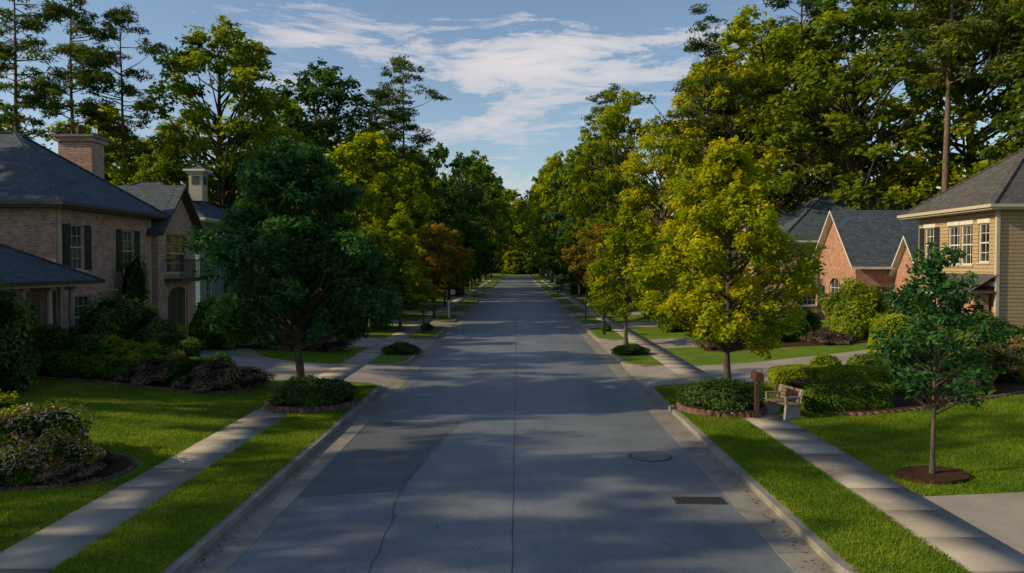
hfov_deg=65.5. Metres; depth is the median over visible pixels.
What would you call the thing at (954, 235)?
muntins trim
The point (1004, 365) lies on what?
pink flower shrub
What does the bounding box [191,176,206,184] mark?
cupola louvres
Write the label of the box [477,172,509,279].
oak tree
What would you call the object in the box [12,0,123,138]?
pine tree
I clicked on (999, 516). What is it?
concrete driveway
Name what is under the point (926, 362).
holly shrub
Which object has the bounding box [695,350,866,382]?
concrete driveway
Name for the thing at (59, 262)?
downspouts
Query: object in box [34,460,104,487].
loropetalum shrub
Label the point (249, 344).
loropetalum shrub
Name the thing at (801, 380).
loropetalum shrub
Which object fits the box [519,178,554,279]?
oak tree
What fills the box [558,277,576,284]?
loose shrub
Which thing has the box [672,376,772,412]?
groundcover mound
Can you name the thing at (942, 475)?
mulch ring
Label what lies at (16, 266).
porch roof
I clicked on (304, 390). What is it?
groundcover mound
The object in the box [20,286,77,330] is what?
porch columns
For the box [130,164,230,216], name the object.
ridge cap
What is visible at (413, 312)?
concrete driveway
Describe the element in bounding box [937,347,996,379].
loose shrub
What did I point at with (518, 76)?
sky
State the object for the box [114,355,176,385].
loropetalum shrub
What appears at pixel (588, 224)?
crape myrtle tree
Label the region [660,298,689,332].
holly shrub
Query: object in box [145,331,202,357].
holly shrub
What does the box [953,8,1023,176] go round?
oak tree
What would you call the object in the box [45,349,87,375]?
boxwood shrub
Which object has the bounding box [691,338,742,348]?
loropetalum shrub
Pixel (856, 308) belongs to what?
boxwood shrub
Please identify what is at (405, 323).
concrete driveway
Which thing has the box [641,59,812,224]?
oak tree
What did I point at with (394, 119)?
pine tree
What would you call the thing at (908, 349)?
magnolia sapling
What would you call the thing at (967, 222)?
lintels
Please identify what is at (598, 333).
grass verge
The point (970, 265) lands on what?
sills
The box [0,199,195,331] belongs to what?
walls
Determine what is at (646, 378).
driveway apron
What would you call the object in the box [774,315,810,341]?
boxwood shrub
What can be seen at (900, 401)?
mulch bed
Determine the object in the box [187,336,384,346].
concrete driveway
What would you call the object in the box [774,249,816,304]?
window frames trim
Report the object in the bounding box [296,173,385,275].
street oak tree
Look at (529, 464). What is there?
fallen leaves
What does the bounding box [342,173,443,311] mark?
street oak tree
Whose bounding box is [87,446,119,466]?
loropetalum shrub
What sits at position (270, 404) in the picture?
brick planter ring
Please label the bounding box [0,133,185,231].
roof
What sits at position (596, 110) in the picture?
pine tree
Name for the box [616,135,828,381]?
street elm tree
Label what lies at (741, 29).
oak tree
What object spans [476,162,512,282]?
oak tree
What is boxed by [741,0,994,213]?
oak tree
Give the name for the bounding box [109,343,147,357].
loose shrub
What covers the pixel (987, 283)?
belt trim
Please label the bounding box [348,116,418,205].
oak tree
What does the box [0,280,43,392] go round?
tall shrub
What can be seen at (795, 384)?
pink flower shrub
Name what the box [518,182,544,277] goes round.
oak tree
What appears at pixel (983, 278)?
porch slab roof
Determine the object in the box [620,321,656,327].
concrete driveway
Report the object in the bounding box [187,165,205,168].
cupola roof
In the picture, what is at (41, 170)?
ridge cap
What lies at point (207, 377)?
loropetalum shrub
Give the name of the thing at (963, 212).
roof fascia
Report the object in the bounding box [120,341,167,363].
loose shrub
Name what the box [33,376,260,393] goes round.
brick edging
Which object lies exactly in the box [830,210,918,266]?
roof
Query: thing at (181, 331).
loose shrub
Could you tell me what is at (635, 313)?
concrete driveway
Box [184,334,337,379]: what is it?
concrete driveway
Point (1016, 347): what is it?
pink flower shrub
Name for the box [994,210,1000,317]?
corner boards
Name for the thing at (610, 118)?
oak tree
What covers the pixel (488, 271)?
street oak tree
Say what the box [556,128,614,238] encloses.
oak tree
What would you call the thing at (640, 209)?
oak tree
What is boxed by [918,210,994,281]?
walls
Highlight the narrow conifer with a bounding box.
[116,242,150,311]
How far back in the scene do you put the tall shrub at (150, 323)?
28.58 m
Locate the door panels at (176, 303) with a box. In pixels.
[168,288,185,329]
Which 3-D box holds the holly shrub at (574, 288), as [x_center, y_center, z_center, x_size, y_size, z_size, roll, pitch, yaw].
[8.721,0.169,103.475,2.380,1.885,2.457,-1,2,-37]
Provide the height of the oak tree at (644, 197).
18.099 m
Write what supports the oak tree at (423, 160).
on the ground lawn at (696, 356)
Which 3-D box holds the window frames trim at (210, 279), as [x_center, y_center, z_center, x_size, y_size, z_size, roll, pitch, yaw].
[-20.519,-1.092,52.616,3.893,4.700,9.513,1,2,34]
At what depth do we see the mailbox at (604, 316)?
43.99 m
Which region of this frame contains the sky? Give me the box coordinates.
[0,0,1021,215]
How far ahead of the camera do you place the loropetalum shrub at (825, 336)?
35.25 m
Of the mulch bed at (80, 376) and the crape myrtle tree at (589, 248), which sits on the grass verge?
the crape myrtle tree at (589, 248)
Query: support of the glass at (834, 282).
on the walls at (834, 259)
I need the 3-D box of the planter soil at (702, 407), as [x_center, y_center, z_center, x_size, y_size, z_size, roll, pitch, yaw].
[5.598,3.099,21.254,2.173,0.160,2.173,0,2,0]
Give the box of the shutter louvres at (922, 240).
[919,227,938,260]
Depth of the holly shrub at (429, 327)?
46.40 m
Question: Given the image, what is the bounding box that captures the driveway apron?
[344,281,837,572]
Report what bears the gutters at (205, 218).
on the roof at (206, 210)
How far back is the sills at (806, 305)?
56.85 m
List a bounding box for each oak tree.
[0,112,42,139]
[42,103,157,182]
[104,15,319,213]
[104,147,151,184]
[128,143,220,206]
[133,105,244,207]
[239,97,366,186]
[241,57,399,215]
[283,131,436,270]
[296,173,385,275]
[336,127,412,212]
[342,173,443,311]
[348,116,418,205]
[399,148,443,237]
[411,152,442,200]
[417,142,470,226]
[423,202,490,300]
[441,152,496,247]
[443,148,516,281]
[449,214,496,295]
[463,221,498,289]
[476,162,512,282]
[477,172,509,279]
[483,175,520,277]
[492,199,516,257]
[502,188,523,253]
[505,199,526,247]
[515,151,570,284]
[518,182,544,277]
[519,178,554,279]
[519,184,541,275]
[524,164,558,281]
[533,220,568,283]
[542,163,613,223]
[548,215,581,296]
[550,148,592,240]
[555,213,617,303]
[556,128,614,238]
[566,88,676,258]
[586,151,642,223]
[618,113,702,269]
[634,175,659,219]
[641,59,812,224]
[645,45,820,300]
[666,4,887,246]
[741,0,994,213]
[741,21,926,206]
[814,0,1023,207]
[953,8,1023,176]
[958,5,1023,182]
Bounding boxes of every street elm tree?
[382,202,438,331]
[584,196,679,344]
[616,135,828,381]
[682,230,743,298]
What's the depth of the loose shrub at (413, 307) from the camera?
67.11 m
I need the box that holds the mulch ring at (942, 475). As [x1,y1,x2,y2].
[894,465,971,484]
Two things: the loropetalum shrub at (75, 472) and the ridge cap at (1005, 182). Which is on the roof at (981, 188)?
the ridge cap at (1005, 182)
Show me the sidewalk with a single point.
(956, 538)
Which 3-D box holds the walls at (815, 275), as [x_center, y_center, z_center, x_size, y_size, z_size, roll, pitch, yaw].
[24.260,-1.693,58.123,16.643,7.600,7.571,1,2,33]
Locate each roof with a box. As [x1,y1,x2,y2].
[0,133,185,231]
[0,245,97,282]
[133,182,229,219]
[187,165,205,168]
[744,194,911,253]
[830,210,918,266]
[903,150,1023,214]
[922,273,997,292]
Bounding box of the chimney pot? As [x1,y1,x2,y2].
[76,125,83,133]
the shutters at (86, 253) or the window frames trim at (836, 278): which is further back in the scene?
the window frames trim at (836, 278)
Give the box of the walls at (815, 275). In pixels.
[738,228,816,310]
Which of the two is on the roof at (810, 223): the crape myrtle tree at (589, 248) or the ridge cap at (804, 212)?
the ridge cap at (804, 212)
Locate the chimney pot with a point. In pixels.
(79, 129)
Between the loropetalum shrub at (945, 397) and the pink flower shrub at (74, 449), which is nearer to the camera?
the pink flower shrub at (74, 449)
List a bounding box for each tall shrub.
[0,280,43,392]
[0,285,38,321]
[75,287,143,340]
[121,301,179,344]
[358,271,396,328]
[640,269,677,318]
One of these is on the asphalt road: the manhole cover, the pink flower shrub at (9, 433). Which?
the manhole cover
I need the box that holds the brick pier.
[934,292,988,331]
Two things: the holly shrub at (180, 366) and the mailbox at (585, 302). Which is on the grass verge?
the mailbox at (585, 302)
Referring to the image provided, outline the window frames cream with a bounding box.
[32,224,185,326]
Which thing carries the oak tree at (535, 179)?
on the ground lawn at (696, 356)
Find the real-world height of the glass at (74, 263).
4.650 m
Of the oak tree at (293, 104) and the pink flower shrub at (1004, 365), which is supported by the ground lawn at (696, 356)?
the oak tree at (293, 104)
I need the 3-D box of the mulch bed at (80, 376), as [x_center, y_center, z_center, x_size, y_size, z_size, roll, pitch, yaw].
[-14.378,2.746,29.841,13.029,0.548,12.692,0,2,0]
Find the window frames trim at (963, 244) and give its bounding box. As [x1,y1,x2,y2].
[926,223,988,293]
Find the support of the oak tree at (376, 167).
on the ground lawn at (696, 356)
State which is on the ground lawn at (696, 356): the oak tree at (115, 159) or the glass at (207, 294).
the oak tree at (115, 159)
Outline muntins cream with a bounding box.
[29,226,184,320]
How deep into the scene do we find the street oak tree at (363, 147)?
47.86 m
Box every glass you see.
[26,226,184,328]
[206,234,226,299]
[746,250,815,303]
[822,279,891,311]
[927,224,988,300]
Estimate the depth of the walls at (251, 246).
65.09 m
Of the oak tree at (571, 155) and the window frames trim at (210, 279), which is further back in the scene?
the oak tree at (571, 155)
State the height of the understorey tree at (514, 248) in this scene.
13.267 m
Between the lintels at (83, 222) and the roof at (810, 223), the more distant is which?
the roof at (810, 223)
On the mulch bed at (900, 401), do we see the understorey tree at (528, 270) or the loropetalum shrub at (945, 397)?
the loropetalum shrub at (945, 397)
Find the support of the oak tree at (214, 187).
on the ground lawn at (696, 356)
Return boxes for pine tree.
[0,0,72,131]
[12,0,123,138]
[52,2,172,184]
[350,53,451,289]
[355,81,415,173]
[572,83,628,205]
[658,3,755,202]
[749,0,870,206]
[881,0,1022,191]
[970,0,1023,87]
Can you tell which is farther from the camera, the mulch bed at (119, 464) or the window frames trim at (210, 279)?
the window frames trim at (210, 279)
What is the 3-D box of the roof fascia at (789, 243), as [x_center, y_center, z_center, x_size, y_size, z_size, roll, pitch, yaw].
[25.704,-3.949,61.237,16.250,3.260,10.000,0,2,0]
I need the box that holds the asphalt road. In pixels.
[225,276,793,572]
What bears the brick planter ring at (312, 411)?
on the ground lawn at (696, 356)
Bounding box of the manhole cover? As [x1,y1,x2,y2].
[628,451,671,461]
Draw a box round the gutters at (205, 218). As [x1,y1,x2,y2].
[183,169,220,221]
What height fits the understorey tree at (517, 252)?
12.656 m
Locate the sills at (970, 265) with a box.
[949,262,989,266]
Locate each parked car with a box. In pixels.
[435,286,455,296]
[552,282,577,292]
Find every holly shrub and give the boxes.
[34,323,84,351]
[52,334,104,357]
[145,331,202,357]
[158,355,212,385]
[190,352,232,365]
[420,322,433,330]
[569,282,587,294]
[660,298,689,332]
[773,304,823,331]
[884,294,933,329]
[908,351,955,381]
[927,334,955,355]
[943,309,998,338]
[953,325,1010,348]
[975,318,1023,340]
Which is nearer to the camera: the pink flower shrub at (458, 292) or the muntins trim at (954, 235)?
the muntins trim at (954, 235)
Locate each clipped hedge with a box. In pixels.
[767,364,826,388]
[799,379,895,411]
[816,364,911,391]
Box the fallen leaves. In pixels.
[193,312,829,572]
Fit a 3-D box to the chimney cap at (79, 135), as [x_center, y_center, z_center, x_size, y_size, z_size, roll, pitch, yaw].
[-19.695,-6.800,36.416,1.860,0.100,1.460,0,2,0]
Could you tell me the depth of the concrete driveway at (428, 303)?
78.11 m
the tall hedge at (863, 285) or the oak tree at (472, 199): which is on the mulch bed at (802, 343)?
the tall hedge at (863, 285)
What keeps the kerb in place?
on the ground lawn at (696, 356)
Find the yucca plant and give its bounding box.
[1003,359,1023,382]
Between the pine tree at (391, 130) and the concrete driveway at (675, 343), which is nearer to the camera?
the concrete driveway at (675, 343)
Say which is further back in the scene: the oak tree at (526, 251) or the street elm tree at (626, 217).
the oak tree at (526, 251)
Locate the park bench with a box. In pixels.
[764,384,803,419]
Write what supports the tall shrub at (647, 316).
on the ground lawn at (696, 356)
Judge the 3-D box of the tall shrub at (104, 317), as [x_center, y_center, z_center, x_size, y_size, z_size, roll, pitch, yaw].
[-14.408,1.393,28.618,2.492,2.839,2.845,-1,2,-25]
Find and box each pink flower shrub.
[0,410,33,448]
[0,414,35,452]
[16,427,106,471]
[165,349,198,359]
[451,288,463,295]
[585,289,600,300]
[771,378,806,400]
[937,364,997,394]
[949,342,1023,381]
[980,333,1023,364]
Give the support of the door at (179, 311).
attached to the walls at (33, 231)
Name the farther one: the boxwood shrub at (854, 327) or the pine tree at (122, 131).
the pine tree at (122, 131)
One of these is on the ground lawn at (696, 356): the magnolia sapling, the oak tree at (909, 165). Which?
the oak tree at (909, 165)
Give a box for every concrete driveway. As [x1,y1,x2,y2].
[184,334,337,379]
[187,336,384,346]
[272,316,414,325]
[397,310,432,313]
[420,302,447,304]
[607,311,642,315]
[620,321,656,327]
[648,338,698,347]
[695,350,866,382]
[923,492,1023,553]
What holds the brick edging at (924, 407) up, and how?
on the ground lawn at (696, 356)
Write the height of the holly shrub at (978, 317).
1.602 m
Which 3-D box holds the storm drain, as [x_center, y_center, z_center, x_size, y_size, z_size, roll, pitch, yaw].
[3.168,3.630,13.483,0.850,0.044,0.400,0,2,0]
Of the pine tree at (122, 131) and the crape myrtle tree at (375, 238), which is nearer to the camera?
the crape myrtle tree at (375, 238)
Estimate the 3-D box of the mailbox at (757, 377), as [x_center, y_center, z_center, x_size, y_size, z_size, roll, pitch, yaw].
[6.193,2.749,20.129,0.206,1.340,0.502,0,2,0]
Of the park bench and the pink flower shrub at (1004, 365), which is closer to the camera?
the park bench
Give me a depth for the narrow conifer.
33.74 m
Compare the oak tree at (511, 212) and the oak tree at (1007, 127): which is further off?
the oak tree at (511, 212)
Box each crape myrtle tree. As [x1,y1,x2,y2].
[355,228,413,332]
[404,222,474,318]
[427,225,476,306]
[554,217,617,306]
[560,222,633,319]
[628,236,689,327]
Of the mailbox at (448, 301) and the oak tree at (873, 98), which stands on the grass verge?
the mailbox at (448, 301)
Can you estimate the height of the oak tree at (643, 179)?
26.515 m
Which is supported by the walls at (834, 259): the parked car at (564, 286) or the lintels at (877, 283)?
the lintels at (877, 283)
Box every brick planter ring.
[265,396,356,413]
[265,401,356,413]
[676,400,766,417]
[678,407,767,417]
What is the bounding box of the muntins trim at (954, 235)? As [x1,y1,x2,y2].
[930,224,988,301]
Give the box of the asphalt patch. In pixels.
[299,422,459,495]
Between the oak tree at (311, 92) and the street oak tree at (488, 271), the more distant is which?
the street oak tree at (488, 271)
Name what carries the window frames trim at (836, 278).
attached to the walls at (834, 259)
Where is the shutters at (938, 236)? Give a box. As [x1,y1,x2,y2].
[919,227,939,259]
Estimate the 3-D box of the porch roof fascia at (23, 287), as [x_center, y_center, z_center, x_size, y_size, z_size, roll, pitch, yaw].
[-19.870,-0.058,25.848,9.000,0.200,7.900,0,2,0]
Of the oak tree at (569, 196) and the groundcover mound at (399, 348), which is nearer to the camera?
the groundcover mound at (399, 348)
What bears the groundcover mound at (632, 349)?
on the grass verge
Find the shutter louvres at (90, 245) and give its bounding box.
[64,225,139,269]
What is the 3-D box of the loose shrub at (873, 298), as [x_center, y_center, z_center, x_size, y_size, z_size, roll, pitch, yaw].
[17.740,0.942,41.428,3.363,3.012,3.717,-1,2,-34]
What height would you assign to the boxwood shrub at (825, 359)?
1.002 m
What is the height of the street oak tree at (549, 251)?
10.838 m
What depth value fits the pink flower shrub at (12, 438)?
14.38 m
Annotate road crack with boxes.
[369,424,458,571]
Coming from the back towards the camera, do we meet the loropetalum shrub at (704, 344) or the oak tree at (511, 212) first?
the oak tree at (511, 212)
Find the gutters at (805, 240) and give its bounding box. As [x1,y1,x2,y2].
[788,240,817,241]
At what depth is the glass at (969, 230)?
35.97 m
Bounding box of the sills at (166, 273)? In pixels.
[79,270,188,274]
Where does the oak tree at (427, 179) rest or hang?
on the ground lawn at (696, 356)
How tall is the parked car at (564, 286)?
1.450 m
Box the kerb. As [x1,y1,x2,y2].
[161,275,866,572]
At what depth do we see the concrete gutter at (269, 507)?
14.54 m
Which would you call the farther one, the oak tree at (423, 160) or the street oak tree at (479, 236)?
the street oak tree at (479, 236)
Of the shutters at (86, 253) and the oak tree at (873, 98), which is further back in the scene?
the oak tree at (873, 98)
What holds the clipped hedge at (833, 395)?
on the mulch bed at (900, 401)
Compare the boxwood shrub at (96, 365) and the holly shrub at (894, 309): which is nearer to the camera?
the boxwood shrub at (96, 365)
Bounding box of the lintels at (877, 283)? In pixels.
[819,274,904,286]
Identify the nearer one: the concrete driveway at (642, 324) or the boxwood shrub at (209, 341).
the boxwood shrub at (209, 341)
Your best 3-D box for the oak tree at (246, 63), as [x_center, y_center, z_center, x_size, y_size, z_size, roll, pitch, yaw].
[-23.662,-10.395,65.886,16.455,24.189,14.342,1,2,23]
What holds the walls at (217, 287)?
on the ground lawn at (696, 356)
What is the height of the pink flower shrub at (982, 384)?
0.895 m
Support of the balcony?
attached to the walls at (33, 231)
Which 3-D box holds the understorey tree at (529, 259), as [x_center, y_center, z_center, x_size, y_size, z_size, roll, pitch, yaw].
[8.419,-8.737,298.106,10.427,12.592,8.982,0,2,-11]
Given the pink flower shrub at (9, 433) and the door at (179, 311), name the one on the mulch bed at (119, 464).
the pink flower shrub at (9, 433)
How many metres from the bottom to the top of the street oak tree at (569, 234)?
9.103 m
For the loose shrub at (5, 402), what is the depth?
15.80 m
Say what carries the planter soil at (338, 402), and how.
in the brick planter ring at (312, 411)
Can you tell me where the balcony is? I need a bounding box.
[164,259,207,281]
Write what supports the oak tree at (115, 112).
on the ground lawn at (696, 356)
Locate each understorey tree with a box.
[492,254,504,272]
[497,256,507,273]
[498,245,513,268]
[501,252,521,273]
[505,245,525,271]
[512,247,529,272]
[519,255,536,273]
[522,253,539,273]
[868,170,935,193]
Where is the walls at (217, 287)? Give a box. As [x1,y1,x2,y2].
[195,222,247,308]
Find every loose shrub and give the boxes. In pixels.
[0,389,73,418]
[98,334,140,355]
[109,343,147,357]
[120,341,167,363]
[159,316,192,336]
[398,287,420,309]
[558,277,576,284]
[818,277,891,324]
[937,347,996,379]
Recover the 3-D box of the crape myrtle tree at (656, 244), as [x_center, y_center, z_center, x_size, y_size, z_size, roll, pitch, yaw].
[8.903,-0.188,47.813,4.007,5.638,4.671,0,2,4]
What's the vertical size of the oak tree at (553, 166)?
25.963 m
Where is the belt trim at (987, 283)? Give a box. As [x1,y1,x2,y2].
[919,279,994,286]
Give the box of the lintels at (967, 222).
[924,218,989,292]
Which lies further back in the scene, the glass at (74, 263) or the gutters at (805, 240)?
the gutters at (805, 240)
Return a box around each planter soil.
[273,399,349,406]
[686,402,760,410]
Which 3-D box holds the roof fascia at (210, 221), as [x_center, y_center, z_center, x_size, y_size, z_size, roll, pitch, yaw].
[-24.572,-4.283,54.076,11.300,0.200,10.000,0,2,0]
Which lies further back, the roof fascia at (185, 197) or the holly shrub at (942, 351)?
the roof fascia at (185, 197)
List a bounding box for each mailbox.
[421,309,425,332]
[447,300,450,317]
[584,301,587,319]
[603,311,606,334]
[751,369,763,417]
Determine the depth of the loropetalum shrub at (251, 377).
24.54 m
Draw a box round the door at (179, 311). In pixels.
[168,287,185,325]
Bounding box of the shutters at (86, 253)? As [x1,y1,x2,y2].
[62,223,139,271]
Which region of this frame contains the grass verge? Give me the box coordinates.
[52,275,965,572]
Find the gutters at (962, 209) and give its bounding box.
[897,204,1023,217]
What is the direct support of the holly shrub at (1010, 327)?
on the mulch bed at (900, 401)
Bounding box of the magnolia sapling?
[866,242,1018,472]
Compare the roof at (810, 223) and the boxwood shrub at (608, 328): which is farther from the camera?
the roof at (810, 223)
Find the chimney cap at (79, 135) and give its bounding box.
[52,134,109,140]
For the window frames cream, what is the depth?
31.41 m
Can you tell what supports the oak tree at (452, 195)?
on the ground lawn at (696, 356)
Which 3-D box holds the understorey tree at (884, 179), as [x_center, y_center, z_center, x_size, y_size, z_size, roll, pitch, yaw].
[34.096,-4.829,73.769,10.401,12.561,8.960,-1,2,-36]
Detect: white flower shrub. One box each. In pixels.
[0,402,96,444]
[0,442,59,485]
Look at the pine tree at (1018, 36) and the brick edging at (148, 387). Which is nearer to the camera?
the brick edging at (148, 387)
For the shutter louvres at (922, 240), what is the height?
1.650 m
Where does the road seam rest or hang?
on the asphalt road
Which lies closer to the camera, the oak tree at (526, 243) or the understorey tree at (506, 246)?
the oak tree at (526, 243)
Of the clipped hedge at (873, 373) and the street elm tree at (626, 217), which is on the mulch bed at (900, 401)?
the clipped hedge at (873, 373)
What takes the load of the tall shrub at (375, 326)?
on the ground lawn at (696, 356)
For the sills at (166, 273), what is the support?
attached to the walls at (33, 231)
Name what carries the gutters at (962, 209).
on the roof at (981, 188)
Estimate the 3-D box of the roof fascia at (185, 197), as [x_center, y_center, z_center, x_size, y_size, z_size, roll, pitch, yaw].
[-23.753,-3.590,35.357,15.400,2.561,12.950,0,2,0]
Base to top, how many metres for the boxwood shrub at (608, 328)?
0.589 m
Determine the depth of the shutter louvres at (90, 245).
31.71 m
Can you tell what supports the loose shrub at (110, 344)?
on the mulch bed at (80, 376)
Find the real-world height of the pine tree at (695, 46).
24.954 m
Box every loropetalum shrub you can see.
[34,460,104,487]
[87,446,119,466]
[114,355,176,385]
[171,359,245,391]
[232,364,276,388]
[237,320,292,349]
[305,331,357,352]
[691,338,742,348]
[788,376,819,382]
[799,329,856,344]
[914,381,958,401]
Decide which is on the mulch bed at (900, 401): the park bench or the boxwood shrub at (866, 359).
the boxwood shrub at (866, 359)
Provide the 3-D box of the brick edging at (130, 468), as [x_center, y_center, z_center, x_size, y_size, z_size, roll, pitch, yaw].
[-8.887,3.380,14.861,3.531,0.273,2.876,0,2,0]
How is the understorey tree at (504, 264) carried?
on the ground lawn at (696, 356)
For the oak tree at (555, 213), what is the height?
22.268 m
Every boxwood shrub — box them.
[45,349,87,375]
[79,353,119,377]
[107,358,136,379]
[187,299,241,349]
[600,322,611,331]
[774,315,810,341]
[808,353,843,367]
[829,297,877,335]
[829,316,866,339]
[845,351,888,368]
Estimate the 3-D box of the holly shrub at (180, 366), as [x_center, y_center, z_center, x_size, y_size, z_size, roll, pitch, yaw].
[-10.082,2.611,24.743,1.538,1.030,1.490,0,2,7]
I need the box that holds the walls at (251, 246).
[248,245,289,303]
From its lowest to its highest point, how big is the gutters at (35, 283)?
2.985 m
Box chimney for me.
[55,137,106,178]
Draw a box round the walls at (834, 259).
[817,222,893,318]
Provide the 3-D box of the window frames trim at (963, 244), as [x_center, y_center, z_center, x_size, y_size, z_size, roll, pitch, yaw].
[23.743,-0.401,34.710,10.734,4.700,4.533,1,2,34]
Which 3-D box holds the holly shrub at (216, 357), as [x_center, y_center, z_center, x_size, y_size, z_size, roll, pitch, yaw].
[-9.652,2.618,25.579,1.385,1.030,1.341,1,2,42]
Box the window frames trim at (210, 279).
[206,235,242,298]
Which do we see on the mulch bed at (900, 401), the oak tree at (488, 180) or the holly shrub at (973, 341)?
the holly shrub at (973, 341)
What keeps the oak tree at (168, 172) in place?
on the ground lawn at (696, 356)
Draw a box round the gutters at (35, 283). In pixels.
[0,201,168,286]
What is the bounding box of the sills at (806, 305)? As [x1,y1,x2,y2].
[744,270,816,306]
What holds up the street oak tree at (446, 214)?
on the ground lawn at (696, 356)
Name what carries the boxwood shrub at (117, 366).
on the mulch bed at (80, 376)
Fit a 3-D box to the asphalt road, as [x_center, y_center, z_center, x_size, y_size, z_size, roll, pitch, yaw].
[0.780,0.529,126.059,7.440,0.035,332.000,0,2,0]
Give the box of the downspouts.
[57,208,151,327]
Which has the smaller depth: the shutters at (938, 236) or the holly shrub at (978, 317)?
the holly shrub at (978, 317)
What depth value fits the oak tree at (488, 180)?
149.24 m
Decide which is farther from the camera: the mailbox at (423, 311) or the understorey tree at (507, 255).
the understorey tree at (507, 255)
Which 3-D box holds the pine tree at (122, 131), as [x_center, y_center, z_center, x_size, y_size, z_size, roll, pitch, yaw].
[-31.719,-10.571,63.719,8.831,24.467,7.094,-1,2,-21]
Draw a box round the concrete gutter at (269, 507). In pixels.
[182,276,834,572]
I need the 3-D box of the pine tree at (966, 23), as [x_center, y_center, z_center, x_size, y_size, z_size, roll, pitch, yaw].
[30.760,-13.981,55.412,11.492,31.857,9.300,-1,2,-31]
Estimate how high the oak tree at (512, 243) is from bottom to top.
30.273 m
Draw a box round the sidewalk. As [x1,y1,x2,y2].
[0,280,1023,572]
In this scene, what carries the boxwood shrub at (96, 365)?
on the mulch bed at (80, 376)
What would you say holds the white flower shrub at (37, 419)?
on the mulch bed at (119, 464)
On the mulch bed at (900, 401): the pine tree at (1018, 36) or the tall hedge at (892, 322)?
the tall hedge at (892, 322)
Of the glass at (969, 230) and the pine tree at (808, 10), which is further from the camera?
the pine tree at (808, 10)
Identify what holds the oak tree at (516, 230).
on the ground lawn at (696, 356)
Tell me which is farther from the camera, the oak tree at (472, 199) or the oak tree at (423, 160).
the oak tree at (472, 199)
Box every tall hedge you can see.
[844,283,883,300]
[866,312,929,365]
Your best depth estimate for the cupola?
53.55 m
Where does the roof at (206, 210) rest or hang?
on the walls at (217, 287)
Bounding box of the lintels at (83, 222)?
[26,219,187,303]
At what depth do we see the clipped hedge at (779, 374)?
24.29 m
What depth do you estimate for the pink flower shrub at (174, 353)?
25.75 m
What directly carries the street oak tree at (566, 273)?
on the ground lawn at (696, 356)
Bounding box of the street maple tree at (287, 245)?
[181,135,410,378]
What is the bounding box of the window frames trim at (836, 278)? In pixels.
[821,278,893,309]
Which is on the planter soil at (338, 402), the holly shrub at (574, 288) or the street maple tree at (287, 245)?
the street maple tree at (287, 245)
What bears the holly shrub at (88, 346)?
on the mulch bed at (80, 376)
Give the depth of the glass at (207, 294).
51.17 m
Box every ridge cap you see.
[0,131,167,278]
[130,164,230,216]
[785,194,914,232]
[900,148,1023,214]
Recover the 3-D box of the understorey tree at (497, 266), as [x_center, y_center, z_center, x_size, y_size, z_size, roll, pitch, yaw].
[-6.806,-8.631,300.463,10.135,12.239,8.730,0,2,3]
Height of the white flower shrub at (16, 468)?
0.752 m
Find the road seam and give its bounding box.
[511,315,516,572]
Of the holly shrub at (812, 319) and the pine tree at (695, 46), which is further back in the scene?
the pine tree at (695, 46)
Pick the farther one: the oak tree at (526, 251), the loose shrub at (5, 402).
the oak tree at (526, 251)
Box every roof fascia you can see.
[0,186,203,238]
[2,283,100,289]
[185,171,210,173]
[200,220,223,223]
[732,223,817,256]
[811,210,913,275]
[900,207,1023,219]
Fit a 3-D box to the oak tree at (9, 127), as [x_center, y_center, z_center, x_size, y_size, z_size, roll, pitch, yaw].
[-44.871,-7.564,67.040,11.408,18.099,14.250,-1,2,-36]
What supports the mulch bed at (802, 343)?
on the ground lawn at (696, 356)
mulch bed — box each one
[0,452,131,488]
[36,373,244,390]
[704,327,868,351]
[830,380,1023,414]
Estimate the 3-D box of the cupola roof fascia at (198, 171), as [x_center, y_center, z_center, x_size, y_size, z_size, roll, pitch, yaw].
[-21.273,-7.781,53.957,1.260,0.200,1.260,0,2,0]
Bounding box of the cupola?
[187,172,208,201]
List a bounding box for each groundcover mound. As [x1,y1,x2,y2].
[266,374,361,408]
[380,341,422,354]
[611,343,650,354]
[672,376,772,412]
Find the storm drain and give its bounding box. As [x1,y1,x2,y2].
[672,497,726,504]
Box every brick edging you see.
[0,451,137,490]
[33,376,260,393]
[797,390,1023,415]
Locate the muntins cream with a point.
(123, 240)
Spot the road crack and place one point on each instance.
(392, 512)
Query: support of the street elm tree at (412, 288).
on the grass verge
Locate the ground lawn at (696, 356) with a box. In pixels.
[0,272,1023,551]
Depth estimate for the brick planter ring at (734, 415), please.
20.17 m
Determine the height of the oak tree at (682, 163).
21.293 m

